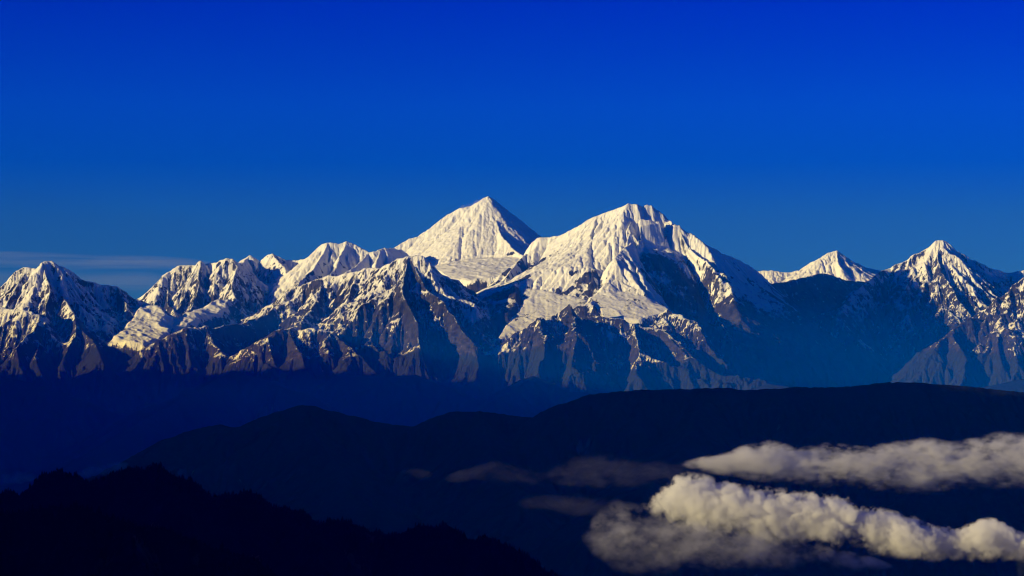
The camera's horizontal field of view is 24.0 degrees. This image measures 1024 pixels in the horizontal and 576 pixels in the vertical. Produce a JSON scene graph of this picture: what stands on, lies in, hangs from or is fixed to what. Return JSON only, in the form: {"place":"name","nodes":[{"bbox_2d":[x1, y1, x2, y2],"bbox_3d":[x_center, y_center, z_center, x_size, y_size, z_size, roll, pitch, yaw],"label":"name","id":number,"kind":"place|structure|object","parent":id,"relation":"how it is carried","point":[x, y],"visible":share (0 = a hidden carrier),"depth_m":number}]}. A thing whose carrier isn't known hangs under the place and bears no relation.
{"place":"outdoors","nodes":[
{"label":"outdoors","id":0,"kind":"place"},
{"bbox_2d":[0,261,148,412],"bbox_3d":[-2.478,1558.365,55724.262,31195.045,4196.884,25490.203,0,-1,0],"label":"snow mountain","id":1,"kind":"structure","parent":0,"point":[60,327],"depth_m":50557.37},
{"bbox_2d":[103,254,297,367],"bbox_3d":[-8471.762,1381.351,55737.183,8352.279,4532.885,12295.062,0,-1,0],"label":"snow mountain","id":2,"kind":"structure","parent":0,"point":[220,293],"depth_m":56035.26},
{"bbox_2d":[0,465,556,575],"bbox_3d":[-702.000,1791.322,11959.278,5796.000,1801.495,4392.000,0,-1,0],"label":"ridge","id":3,"kind":"structure","parent":0,"point":[281,548],"depth_m":11973.99},
{"bbox_2d":[0,462,561,575],"bbox_3d":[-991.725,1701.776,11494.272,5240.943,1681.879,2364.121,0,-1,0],"label":"conifer forest","id":4,"kind":"object","parent":3,"relation":"on","point":[158,475],"visible":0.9,"depth_m":12125.72},
{"bbox_2d":[117,255,498,412],"bbox_3d":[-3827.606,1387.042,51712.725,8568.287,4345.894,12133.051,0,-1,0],"label":"rocky mountain","id":5,"kind":"structure","parent":0,"point":[422,316],"depth_m":49859.46},
{"bbox_2d":[266,241,408,305],"bbox_3d":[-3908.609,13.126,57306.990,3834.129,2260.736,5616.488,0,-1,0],"label":"snow mountain","id":6,"kind":"structure","parent":0,"point":[327,259],"depth_m":56886.62},
{"bbox_2d":[395,196,540,280],"bbox_3d":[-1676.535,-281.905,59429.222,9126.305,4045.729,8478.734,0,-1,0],"label":"snow mountain","id":7,"kind":"structure","parent":0,"point":[487,237],"depth_m":58784.12},
{"bbox_2d":[0,370,1023,494],"bbox_3d":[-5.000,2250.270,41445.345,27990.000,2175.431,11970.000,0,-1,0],"label":"foothills","id":8,"kind":"structure","parent":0,"point":[45,429],"depth_m":44682.35},
{"bbox_2d":[0,0,1023,299],"label":"sky","id":9,"kind":"structure","parent":0,"point":[141,140]},
{"bbox_2d":[87,382,1023,575],"bbox_3d":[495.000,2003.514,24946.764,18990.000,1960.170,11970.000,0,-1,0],"label":"forested ridge","id":10,"kind":"structure","parent":0,"point":[901,479],"depth_m":25912.47},
{"bbox_2d":[491,304,769,392],"bbox_3d":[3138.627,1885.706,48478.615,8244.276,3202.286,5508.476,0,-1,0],"label":"rocky mountain","id":11,"kind":"structure","parent":0,"point":[567,348],"depth_m":49254.39},
{"bbox_2d":[476,203,860,387],"bbox_3d":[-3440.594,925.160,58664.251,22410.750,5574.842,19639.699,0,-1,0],"label":"snow mountain","id":12,"kind":"structure","parent":0,"point":[637,264],"depth_m":52996.35},
{"bbox_2d":[758,250,879,283],"bbox_3d":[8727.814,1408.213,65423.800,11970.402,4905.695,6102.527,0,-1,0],"label":"snow mountain","id":13,"kind":"structure","parent":0,"point":[836,263],"depth_m":65469.64},
{"bbox_2d":[773,273,868,316],"bbox_3d":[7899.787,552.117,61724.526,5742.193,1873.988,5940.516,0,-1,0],"label":"shaded ridge","id":14,"kind":"structure","parent":0,"point":[816,294],"depth_m":60883.91},
{"bbox_2d":[811,277,1023,386],"bbox_3d":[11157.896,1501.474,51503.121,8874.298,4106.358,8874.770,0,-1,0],"label":"rocky mountain","id":15,"kind":"structure","parent":0,"point":[984,347],"depth_m":50860.92},
{"bbox_2d":[827,240,1023,369],"bbox_3d":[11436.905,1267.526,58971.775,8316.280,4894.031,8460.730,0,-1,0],"label":"snow mountain","id":16,"kind":"structure","parent":0,"point":[899,316],"depth_m":57513.52}
]}

